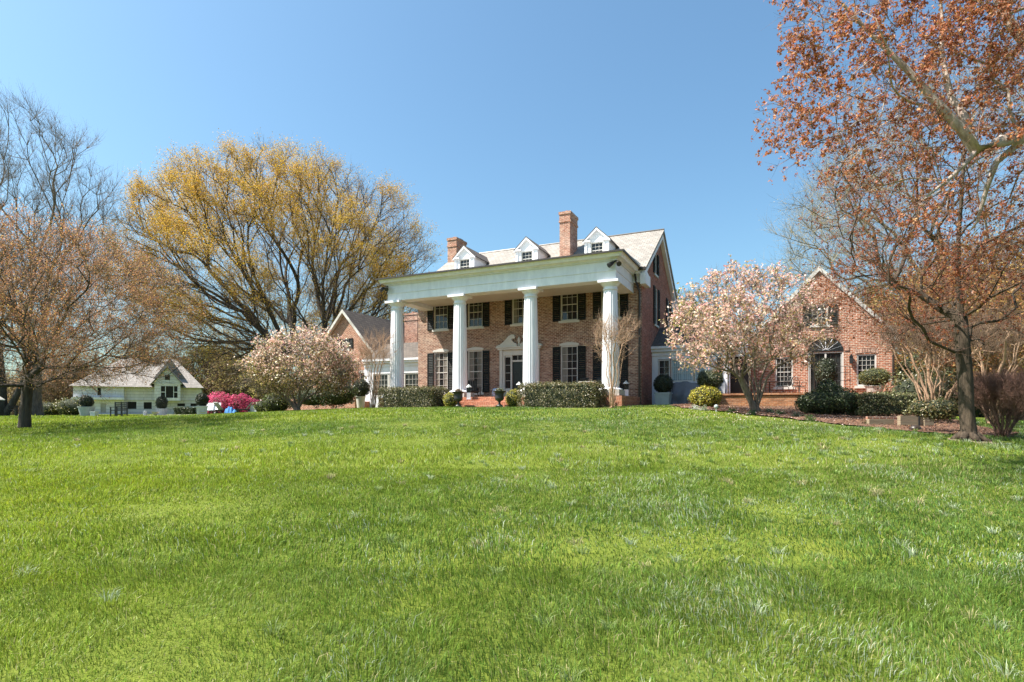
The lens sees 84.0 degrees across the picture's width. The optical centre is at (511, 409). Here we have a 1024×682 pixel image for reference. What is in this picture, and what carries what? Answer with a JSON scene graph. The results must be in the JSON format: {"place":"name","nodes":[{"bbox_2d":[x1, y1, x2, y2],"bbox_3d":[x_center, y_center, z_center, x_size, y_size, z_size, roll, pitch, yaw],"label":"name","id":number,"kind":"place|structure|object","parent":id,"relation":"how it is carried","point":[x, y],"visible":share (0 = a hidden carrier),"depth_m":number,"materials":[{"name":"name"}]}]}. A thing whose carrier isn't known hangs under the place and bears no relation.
{"place":"outdoors","nodes":[
{"label":"outdoors","id":0,"kind":"place"},
{"bbox_2d":[0,403,1023,681],"bbox_3d":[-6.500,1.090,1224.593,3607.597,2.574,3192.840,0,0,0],"label":"lawn","id":1,"kind":"structure","parent":0,"point":[218,625],"depth_m":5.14,"materials":[{"name":"green plant"}]},
{"bbox_2d":[0,397,4,415],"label":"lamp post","id":2,"kind":"object","parent":1,"relation":"on","point":[1,406],"visible":0.93,"depth_m":39.48,"materials":[{"name":"black metal"}]},
{"bbox_2d":[8,405,18,415],"bbox_3d":[-34.789,0.129,39.950,0.650,0.796,0.648,0,0,10],"label":"lawn chair","id":3,"kind":"object","parent":1,"relation":"on","point":[15,410],"visible":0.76,"depth_m":39.73,"materials":[{"name":"black metal"}]},
{"bbox_2d":[0,227,102,415],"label":"tree","id":4,"kind":"object","parent":1,"relation":"on","point":[14,399],"visible":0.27,"depth_m":43.86,"materials":[{"name":"brown plant"}]},
{"bbox_2d":[10,352,95,402],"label":"distant tree","id":5,"kind":"object","parent":1,"relation":"on","point":[51,397],"visible":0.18,"depth_m":90.33,"materials":[{"name":"brown plant"}]},
{"bbox_2d":[43,396,81,414],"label":"leafy shrub","id":6,"kind":"object","parent":1,"relation":"on","point":[67,406],"visible":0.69,"depth_m":65.47,"materials":[{"name":"green plant"}]},
{"bbox_2d":[0,79,143,415],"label":"bare tree","id":7,"kind":"object","parent":1,"relation":"on","point":[37,407],"visible":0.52,"depth_m":46.31,"materials":[{"name":"brown plant"}]},
{"bbox_2d":[78,394,94,415],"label":"potted topiary","id":8,"kind":"object","parent":1,"relation":"on","point":[86,403],"visible":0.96,"depth_m":40.71,"materials":[{"name":"green plant"}]},
{"bbox_2d":[89,411,98,415],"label":"stone box","id":9,"kind":"object","parent":1,"relation":"on","point":[93,413],"visible":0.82,"depth_m":40.33,"materials":[{"name":"grey stone"}]},
{"bbox_2d":[0,194,208,427],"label":"maple tree","id":10,"kind":"object","parent":1,"relation":"on","point":[47,345],"visible":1,"depth_m":19.97,"materials":[{"name":"brown plant"}]},
{"bbox_2d":[110,402,121,415],"bbox_3d":[-27.299,-0.008,39.207,0.480,1.020,0.650,0,0,-7],"label":"lawn chair","id":11,"kind":"object","parent":1,"relation":"on","point":[118,405],"visible":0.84,"depth_m":39.46,"materials":[{"name":"black metal"}]},
{"bbox_2d":[115,402,127,415],"bbox_3d":[-27.050,-0.009,39.405,0.480,1.020,0.650,0,0,-1],"label":"lawn chair","id":12,"kind":"object","parent":1,"relation":"on","point":[124,406],"visible":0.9,"depth_m":39.67,"materials":[{"name":"black metal"}]},
{"bbox_2d":[71,347,204,413],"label":"white barn","id":13,"kind":"structure","parent":1,"relation":"on","point":[139,398],"depth_m":80.18,"materials":[{"name":"white wood"}]},
{"bbox_2d":[101,403,105,412],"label":"door","id":14,"kind":"structure","parent":13,"relation":"in","point":[103,407],"depth_m":77.69,"materials":[{"name":"white"}]},
{"bbox_2d":[128,402,135,408],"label":"window","id":15,"kind":"structure","parent":13,"relation":"in","point":[131,405],"depth_m":79.65,"materials":[{"name":"black glass"}]},
{"bbox_2d":[144,402,151,408],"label":"window","id":16,"kind":"structure","parent":13,"relation":"in","point":[147,405],"depth_m":80.49,"materials":[{"name":"black glass"}]},
{"bbox_2d":[101,342,196,365],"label":"distant tree","id":17,"kind":"object","parent":1,"relation":"on","point":[113,360],"visible":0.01,"depth_m":95.29,"materials":[{"name":"brown plant"}]},
{"bbox_2d":[173,406,196,413],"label":"clipped hedge","id":18,"kind":"object","parent":1,"relation":"on","point":[184,410],"visible":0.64,"depth_m":65.57,"materials":[{"name":"green plant"}]},
{"bbox_2d":[195,392,208,413],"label":"potted topiary","id":19,"kind":"object","parent":1,"relation":"on","point":[201,400],"visible":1,"depth_m":39.74,"materials":[{"name":"green plant"}]},
{"bbox_2d":[178,342,245,396],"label":"distant tree","id":20,"kind":"object","parent":1,"relation":"on","point":[197,368],"visible":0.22,"depth_m":94.67,"materials":[{"name":"brown plant"}]},
{"bbox_2d":[213,402,239,413],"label":"sun lounger","id":21,"kind":"object","parent":1,"relation":"on","point":[218,406],"visible":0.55,"depth_m":42.03,"materials":[{"name":"white metal"}]},
{"bbox_2d":[224,407,238,412],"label":"beach towel","id":22,"kind":"object","parent":1,"relation":"on","point":[229,410],"visible":0.79,"depth_m":41.71,"materials":[{"name":"blue fabric"}]},
{"bbox_2d":[207,391,261,413],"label":"pink azalea","id":23,"kind":"object","parent":1,"relation":"on","point":[233,401],"visible":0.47,"depth_m":61.56,"materials":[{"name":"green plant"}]},
{"bbox_2d":[200,349,280,400],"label":"distant tree","id":24,"kind":"object","parent":1,"relation":"on","point":[219,386],"visible":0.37,"depth_m":90.69,"materials":[{"name":"brown plant"}]},
{"bbox_2d":[86,127,446,388],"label":"zelkova tree","id":25,"kind":"object","parent":1,"relation":"on","point":[164,221],"visible":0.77,"depth_m":51.04,"materials":[{"name":"yellow plant"}]},
{"bbox_2d":[253,392,291,411],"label":"leafy shrub","id":26,"kind":"object","parent":1,"relation":"on","point":[268,403],"visible":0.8,"depth_m":33.15,"materials":[{"name":"green plant"}]},
{"bbox_2d":[227,319,367,410],"bbox_3d":[-11.926,-2.379,31.451,7.458,5.176,5.838,0,0,0],"label":"magnolia tree","id":27,"kind":"object","parent":1,"relation":"on","point":[315,367],"visible":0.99,"depth_m":30.69,"materials":[{"name":"pink plant"}]},
{"bbox_2d":[294,382,360,407],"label":"leafy shrub","id":28,"kind":"object","parent":1,"relation":"on","point":[314,400],"visible":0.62,"depth_m":36.24,"materials":[{"name":"green plant"}]},
{"bbox_2d":[287,399,369,409],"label":"brick wall","id":29,"kind":"structure","parent":1,"relation":"on","point":[349,405],"depth_m":40.11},
{"bbox_2d":[352,379,369,407],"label":"potted topiary","id":30,"kind":"object","parent":1,"relation":"on","point":[363,388],"visible":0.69,"depth_m":37.74,"materials":[{"name":"green plant"}]},
{"bbox_2d":[352,326,402,407],"bbox_3d":[-7.781,-2.351,31.447,2.539,5.072,3.132,0,0,31],"label":"crape myrtle","id":31,"kind":"object","parent":1,"relation":"on","point":[366,353],"visible":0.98,"depth_m":31.52,"materials":[{"name":"brown plant"}]},
{"bbox_2d":[377,383,448,407],"bbox_3d":[-5.221,-0.607,30.230,3.832,1.538,2.074,0,0,25],"label":"clipped hedge","id":32,"kind":"object","parent":1,"relation":"on","point":[416,396],"visible":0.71,"depth_m":29.50,"materials":[{"name":"green plant"}]},
{"bbox_2d":[442,392,456,406],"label":"ball shrub","id":33,"kind":"object","parent":1,"relation":"on","point":[449,400],"visible":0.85,"depth_m":28.48,"materials":[{"name":"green plant"}]},
{"bbox_2d":[452,389,463,406],"bbox_3d":[-2.651,-0.559,28.082,0.640,0.964,0.640,0,0,0],"label":"garden urn","id":34,"kind":"object","parent":1,"relation":"on","point":[458,395],"visible":1,"depth_m":27.91,"materials":[{"name":"black metal"}]},
{"bbox_2d":[493,388,505,406],"bbox_3d":[-0.600,-0.559,27.179,0.640,0.964,0.640,0,0,0],"label":"garden urn","id":35,"kind":"object","parent":1,"relation":"on","point":[499,394],"visible":1,"depth_m":27.02,"materials":[{"name":"black metal"}]},
{"bbox_2d":[5,348,1016,413],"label":"woodland","id":36,"kind":"object","parent":1,"relation":"on","point":[9,391],"visible":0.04,"depth_m":94.76,"materials":[{"name":"brown plant"}]},
{"bbox_2d":[504,388,522,406],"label":"ball shrub","id":37,"kind":"object","parent":1,"relation":"on","point":[511,399],"visible":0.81,"depth_m":27.37,"materials":[{"name":"green plant"}]},
{"bbox_2d":[516,379,607,407],"bbox_3d":[2.328,-0.618,26.597,4.209,1.563,2.003,0,0,25],"label":"clipped hedge","id":38,"kind":"object","parent":1,"relation":"on","point":[578,394],"visible":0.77,"depth_m":25.87,"materials":[{"name":"green plant"}]},
{"bbox_2d":[313,210,897,407],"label":"brick mansion","id":39,"kind":"structure","parent":1,"relation":"on","point":[523,311],"depth_m":31.28,"materials":[{"name":"red brick"}]},
{"bbox_2d":[341,339,349,350],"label":"window","id":40,"kind":"structure","parent":39,"relation":"in","point":[345,340],"depth_m":43.60,"materials":[{"name":"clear glass"}]},
{"bbox_2d":[373,374,388,395],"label":"window","id":41,"kind":"structure","parent":39,"relation":"in","point":[384,379],"depth_m":40.05,"materials":[{"name":"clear glass"}]},
{"bbox_2d":[404,373,417,387],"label":"window","id":42,"kind":"structure","parent":39,"relation":"in","point":[411,379],"depth_m":39.01,"materials":[{"name":"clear glass"}]},
{"bbox_2d":[432,306,448,331],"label":"window","id":43,"kind":"structure","parent":39,"relation":"in","point":[440,312],"depth_m":34.87,"materials":[{"name":"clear glass"}]},
{"bbox_2d":[433,349,448,394],"bbox_3d":[-4.334,-2.275,34.805,1.200,2.830,0.200,0,0,25],"label":"window","id":44,"kind":"structure","parent":39,"relation":"in","point":[440,355],"depth_m":34.87,"materials":[{"name":"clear glass"}]},
{"bbox_2d":[466,384,470,399],"bbox_3d":[-2.216,-0.891,29.203,0.304,0.783,0.304,0,0,0],"label":"lantern","id":45,"kind":"object","parent":39,"relation":"on","point":[468,386],"visible":1,"depth_m":29.11,"materials":[{"name":"white paint"}]},
{"bbox_2d":[467,380,481,396],"bbox_3d":[-2.212,-1.150,32.223,0.800,1.020,1.070,0,0,-15],"label":"porch chair","id":46,"kind":"object","parent":39,"relation":"on","point":[473,385],"visible":0.53,"depth_m":32.53,"materials":[{"name":"black metal"}]},
{"bbox_2d":[467,347,483,394],"bbox_3d":[-2.169,-2.275,33.794,1.200,2.830,0.200,0,0,25],"label":"window","id":47,"kind":"structure","parent":39,"relation":"in","point":[474,356],"depth_m":33.84,"materials":[{"name":"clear glass"}]},
{"bbox_2d":[467,303,483,329],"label":"window","id":48,"kind":"structure","parent":39,"relation":"in","point":[474,309],"depth_m":33.87,"materials":[{"name":"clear glass"}]},
{"bbox_2d":[510,299,523,326],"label":"window","id":49,"kind":"structure","parent":39,"relation":"in","point":[517,304],"depth_m":32.68,"materials":[{"name":"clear glass"}]},
{"bbox_2d":[513,362,522,390],"bbox_3d":[0.475,-1.681,32.601,0.940,2.077,0.065,0,0,25],"label":"front door","id":50,"kind":"structure","parent":39,"relation":"in","point":[517,366],"depth_m":32.64,"materials":[{"name":"black paint"}]},
{"bbox_2d":[559,342,578,384],"bbox_3d":[3.166,-2.335,31.322,1.120,2.710,0.165,0,0,25],"label":"window","id":51,"kind":"structure","parent":39,"relation":"in","point":[569,354],"depth_m":31.35,"materials":[{"name":"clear glass"}]},
{"bbox_2d":[559,294,579,322],"bbox_3d":[3.159,-5.710,31.306,1.200,1.900,0.200,0,0,25],"label":"window","id":52,"kind":"structure","parent":39,"relation":"in","point":[569,303],"depth_m":31.35,"materials":[{"name":"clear glass"}]},
{"bbox_2d":[599,292,620,320],"bbox_3d":[5.250,-5.710,30.331,1.200,1.900,0.200,0,0,25],"label":"window","id":53,"kind":"structure","parent":39,"relation":"in","point":[618,295],"depth_m":30.41,"materials":[{"name":"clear glass"}]},
{"bbox_2d":[601,341,620,387],"bbox_3d":[5.257,-2.335,30.340,1.120,2.710,0.155,0,0,25],"label":"window","id":54,"kind":"structure","parent":39,"relation":"in","point":[618,341],"depth_m":30.12,"materials":[{"name":"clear glass"}]},
{"bbox_2d":[623,381,628,395],"bbox_3d":[5.819,-1.052,29.038,0.320,0.824,0.320,0,0,0],"label":"lantern","id":55,"kind":"object","parent":39,"relation":"on","point":[625,385],"visible":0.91,"depth_m":28.93,"materials":[{"name":"white paint"}]},
{"bbox_2d":[654,289,658,327],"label":"window","id":56,"kind":"structure","parent":39,"relation":"in","point":[655,325],"depth_m":33.50,"materials":[{"name":"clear glass"}]},
{"bbox_2d":[654,254,658,278],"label":"window","id":57,"kind":"structure","parent":39,"relation":"in","point":[655,274],"depth_m":33.32,"materials":[{"name":"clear glass"}]},
{"bbox_2d":[658,359,669,375],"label":"window","id":58,"kind":"structure","parent":39,"relation":"in","point":[663,365],"depth_m":31.80,"materials":[{"name":"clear glass"}]},
{"bbox_2d":[671,358,693,381],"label":"window","id":59,"kind":"structure","parent":39,"relation":"in","point":[676,375],"depth_m":31.41,"materials":[{"name":"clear glass"}]},
{"bbox_2d":[695,358,704,380],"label":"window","id":60,"kind":"structure","parent":39,"relation":"in","point":[696,373],"depth_m":31.03,"materials":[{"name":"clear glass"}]},
{"bbox_2d":[728,356,748,392],"bbox_3d":[12.186,-1.650,30.573,1.040,2.500,0.050,0,0,25],"label":"doorway","id":61,"kind":"structure","parent":39,"relation":"in","point":[735,387],"depth_m":30.60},
{"bbox_2d":[773,352,794,388],"bbox_3d":[14.704,-2.110,30.738,1.056,2.060,0.200,0,0,25],"label":"window","id":62,"kind":"structure","parent":39,"relation":"in","point":[780,376],"depth_m":30.79,"materials":[{"name":"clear glass"}]},
{"bbox_2d":[810,305,829,327],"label":"window","id":63,"kind":"structure","parent":39,"relation":"in","point":[822,310],"depth_m":30.05,"materials":[{"name":"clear glass"}]},
{"bbox_2d":[808,352,843,391],"bbox_3d":[16.504,-1.765,29.953,1.650,2.530,0.120,0,0,25],"label":"garden door","id":64,"kind":"structure","parent":39,"relation":"in","point":[838,357],"depth_m":29.96,"materials":[{"name":"white wood"}]},
{"bbox_2d":[854,348,877,387],"bbox_3d":[18.151,-2.110,29.129,1.066,2.060,0.200,0,0,25],"label":"window","id":65,"kind":"structure","parent":39,"relation":"in","point":[864,361],"depth_m":29.19,"materials":[{"name":"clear glass"}]},
{"bbox_2d":[582,307,641,407],"bbox_3d":[4.281,-2.063,24.337,2.555,4.752,2.766,0,0,20],"label":"crape myrtle","id":66,"kind":"object","parent":1,"relation":"on","point":[611,384],"visible":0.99,"depth_m":24.40,"materials":[{"name":"brown plant"}]},
{"bbox_2d":[653,374,673,404],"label":"potted topiary","id":67,"kind":"object","parent":1,"relation":"on","point":[663,385],"visible":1,"depth_m":29.70,"materials":[{"name":"green plant"}]},
{"bbox_2d":[673,282,724,381],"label":"distant tree","id":68,"kind":"object","parent":1,"relation":"on","point":[678,293],"visible":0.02,"depth_m":60.51,"materials":[{"name":"brown plant"}]},
{"bbox_2d":[687,385,895,405],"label":"terrace","id":69,"kind":"structure","parent":1,"relation":"on","point":[772,399],"depth_m":27.87,"materials":[{"name":"brick"}]},
{"bbox_2d":[671,381,725,404],"bbox_3d":[9.766,-0.833,29.927,2.700,1.341,1.049,0,0,25],"label":"furniture cover","id":70,"kind":"object","parent":69,"relation":"on","point":[680,391],"visible":0.43,"depth_m":30.25,"materials":[{"name":"grey fabric"}]},
{"bbox_2d":[697,368,724,388],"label":"dark ball shrub","id":71,"kind":"object","parent":69,"relation":"on","point":[708,378],"visible":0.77,"depth_m":26.86,"materials":[{"name":"green plant"}]},
{"bbox_2d":[776,376,790,392],"bbox_3d":[13.640,-1.185,28.604,0.584,0.981,0.572,0,0,-13],"label":"iron chair","id":72,"kind":"object","parent":69,"relation":"on","point":[787,384],"visible":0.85,"depth_m":28.61,"materials":[{"name":"black metal"}]},
{"bbox_2d":[791,376,806,392],"bbox_3d":[14.482,-1.185,28.724,0.584,0.981,0.572,0,0,-22],"label":"iron chair","id":73,"kind":"object","parent":69,"relation":"on","point":[799,386],"visible":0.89,"depth_m":28.61,"materials":[{"name":"black metal"}]},
{"bbox_2d":[814,356,837,383],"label":"potted topiary","id":74,"kind":"object","parent":69,"relation":"on","point":[828,372],"visible":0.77,"depth_m":28.02,"materials":[{"name":"green plant"}]},
{"bbox_2d":[835,366,850,388],"bbox_3d":[16.143,-1.406,27.750,0.640,1.411,0.026,0,0,25],"label":"trellis","id":75,"kind":"object","parent":69,"relation":"on","point":[840,372],"visible":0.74,"depth_m":27.76,"materials":[{"name":"black metal"}]},
{"bbox_2d":[857,367,891,391],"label":"potted topiary","id":76,"kind":"object","parent":69,"relation":"on","point":[868,377],"visible":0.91,"depth_m":26.80,"materials":[{"name":"green plant"}]},
{"bbox_2d":[656,404,1018,434],"bbox_3d":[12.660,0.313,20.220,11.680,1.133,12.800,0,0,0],"label":"mulch bed","id":77,"kind":"object","parent":1,"relation":"on","point":[845,416],"visible":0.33,"depth_m":19.42,"materials":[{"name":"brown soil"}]},
{"bbox_2d":[689,404,699,409],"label":"bed plant","id":78,"kind":"object","parent":77,"relation":"on","point":[694,407],"visible":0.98,"depth_m":22.55,"materials":[{"name":"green plant"}]},
{"bbox_2d":[688,384,722,406],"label":"yellow shrub","id":79,"kind":"object","parent":77,"relation":"on","point":[705,395],"visible":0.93,"depth_m":23.84,"materials":[{"name":"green plant"}]},
{"bbox_2d":[726,407,737,412],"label":"bed plant","id":80,"kind":"object","parent":77,"relation":"on","point":[731,410],"visible":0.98,"depth_m":21.35,"materials":[{"name":"green plant"}]},
{"bbox_2d":[746,409,756,414],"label":"bed plant","id":81,"kind":"object","parent":77,"relation":"on","point":[750,412],"visible":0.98,"depth_m":20.35,"materials":[{"name":"green plant"}]},
{"bbox_2d":[659,255,847,411],"bbox_3d":[9.087,-2.794,21.565,6.771,6.027,5.679,0,0,0],"label":"magnolia tree","id":82,"kind":"object","parent":77,"relation":"on","point":[728,302],"visible":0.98,"depth_m":20.68,"materials":[{"name":"pink plant"}]},
{"bbox_2d":[788,411,802,416],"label":"bed plant","id":83,"kind":"object","parent":77,"relation":"on","point":[797,414],"visible":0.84,"depth_m":19.83,"materials":[{"name":"green plant"}]},
{"bbox_2d":[803,414,815,420],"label":"bed plant","id":84,"kind":"object","parent":77,"relation":"on","point":[810,418],"visible":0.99,"depth_m":18.55,"materials":[{"name":"green plant"}]},
{"bbox_2d":[794,378,858,414],"bbox_3d":[11.887,-0.450,21.504,2.414,1.504,1.593,0,0,0],"label":"laurel shrub","id":85,"kind":"object","parent":77,"relation":"on","point":[830,396],"visible":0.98,"depth_m":21.13,"materials":[{"name":"green plant"}]},
{"bbox_2d":[850,390,918,415],"bbox_3d":[13.773,-0.199,21.007,2.301,1.021,1.084,0,0,10],"label":"clipped hedge","id":86,"kind":"object","parent":77,"relation":"on","point":[885,404],"visible":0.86,"depth_m":20.69,"materials":[{"name":"green plant"}]},
{"bbox_2d":[866,416,933,425],"bbox_3d":[11.793,0.434,17.440,1.750,0.510,0.720,0,0,0],"label":"timber edging","id":87,"kind":"object","parent":77,"relation":"on","point":[904,420],"visible":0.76,"depth_m":17.13,"materials":[{"name":"wood"}]},
{"bbox_2d":[909,425,921,429],"bbox_3d":[11.060,0.517,15.600,0.300,0.170,0.263,0,0,0],"label":"boulder","id":88,"kind":"object","parent":77,"relation":"on","point":[913,427],"visible":0.59,"depth_m":15.52,"materials":[{"name":"grey stone"}]},
{"bbox_2d":[907,396,958,422],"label":"woody shrub","id":89,"kind":"object","parent":77,"relation":"on","point":[942,409],"visible":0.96,"depth_m":15.01,"materials":[{"name":"green plant"}]},
{"bbox_2d":[859,285,1020,419],"bbox_3d":[13.784,-1.847,18.816,4.477,4.380,3.700,0,0,32],"label":"crape myrtle","id":90,"kind":"object","parent":77,"relation":"on","point":[929,381],"visible":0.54,"depth_m":18.56,"materials":[{"name":"brown plant"}]},
{"bbox_2d":[751,0,1023,268],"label":"red maple tree","id":91,"kind":"object","parent":1,"relation":"on","point":[962,127],"visible":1,"depth_m":8.93,"materials":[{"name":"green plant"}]},
{"bbox_2d":[760,28,1023,354],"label":"pale tree","id":92,"kind":"object","parent":1,"relation":"on","point":[835,255],"visible":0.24,"depth_m":45.96,"materials":[{"name":"brown plant"}]},
{"bbox_2d":[840,269,950,382],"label":"understorey tree","id":93,"kind":"object","parent":1,"relation":"on","point":[872,298],"visible":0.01,"depth_m":47.70,"materials":[{"name":"brown plant"}]},
{"bbox_2d":[798,0,1023,441],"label":"red maple tree","id":94,"kind":"object","parent":1,"relation":"on","point":[959,316],"visible":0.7,"depth_m":12.85,"materials":[{"name":"brown plant"}]},
{"bbox_2d":[895,350,945,382],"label":"evergreen shrub","id":95,"kind":"object","parent":1,"relation":"on","point":[910,364],"visible":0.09,"depth_m":30.44,"materials":[{"name":"green plant"}]},
{"bbox_2d":[871,358,1018,417],"bbox_3d":[20.293,-0.639,25.236,8.832,3.566,3.332,0,0,0],"label":"evergreen shrub","id":96,"kind":"object","parent":1,"relation":"on","point":[906,385],"visible":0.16,"depth_m":24.68,"materials":[{"name":"green plant"}]},
{"bbox_2d":[866,263,1023,382],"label":"understorey tree","id":97,"kind":"object","parent":1,"relation":"on","point":[902,354],"visible":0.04,"depth_m":38.46,"materials":[{"name":"brown plant"}]},
{"bbox_2d":[875,209,1023,419],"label":"understorey tree","id":98,"kind":"object","parent":1,"relation":"on","point":[997,360],"visible":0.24,"depth_m":23.55,"materials":[{"name":"brown plant"}]},
{"bbox_2d":[922,294,1023,423],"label":"crape myrtle","id":99,"kind":"object","parent":1,"relation":"on","point":[1019,339],"visible":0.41,"depth_m":19.08,"materials":[{"name":"brown plant"}]},
{"bbox_2d":[942,355,1023,437],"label":"twiggy shrub","id":100,"kind":"object","parent":1,"relation":"on","point":[1007,388],"visible":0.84,"depth_m":13.34,"materials":[{"name":"brown plant"}]},
{"bbox_2d":[954,253,1023,371],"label":"understorey tree","id":101,"kind":"object","parent":1,"relation":"on","point":[996,302],"visible":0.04,"depth_m":34.63,"materials":[{"name":"brown plant"}]},
{"bbox_2d":[0,0,1023,392],"label":"sky","id":102,"kind":"structure","parent":0,"point":[504,117],"materials":[{"name":"blue"}]},
{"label":"patio","id":103,"kind":"structure","parent":0,"visible":0},
{"bbox_2d":[155,395,167,414],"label":"potted topiary","id":104,"kind":"object","parent":103,"relation":"on","point":[161,402],"visible":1,"depth_m":43.77,"materials":[{"name":"green plant"}]},
{"bbox_2d":[207,403,213,413],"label":"sun lounger","id":105,"kind":"object","parent":103,"relation":"on","point":[210,406],"visible":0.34,"depth_m":43.52,"materials":[{"name":"white metal"}]},
{"bbox_2d":[209,403,220,413],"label":"sun lounger","id":106,"kind":"object","parent":103,"relation":"on","point":[214,408],"visible":0.38,"depth_m":43.65,"materials":[{"name":"white metal"}]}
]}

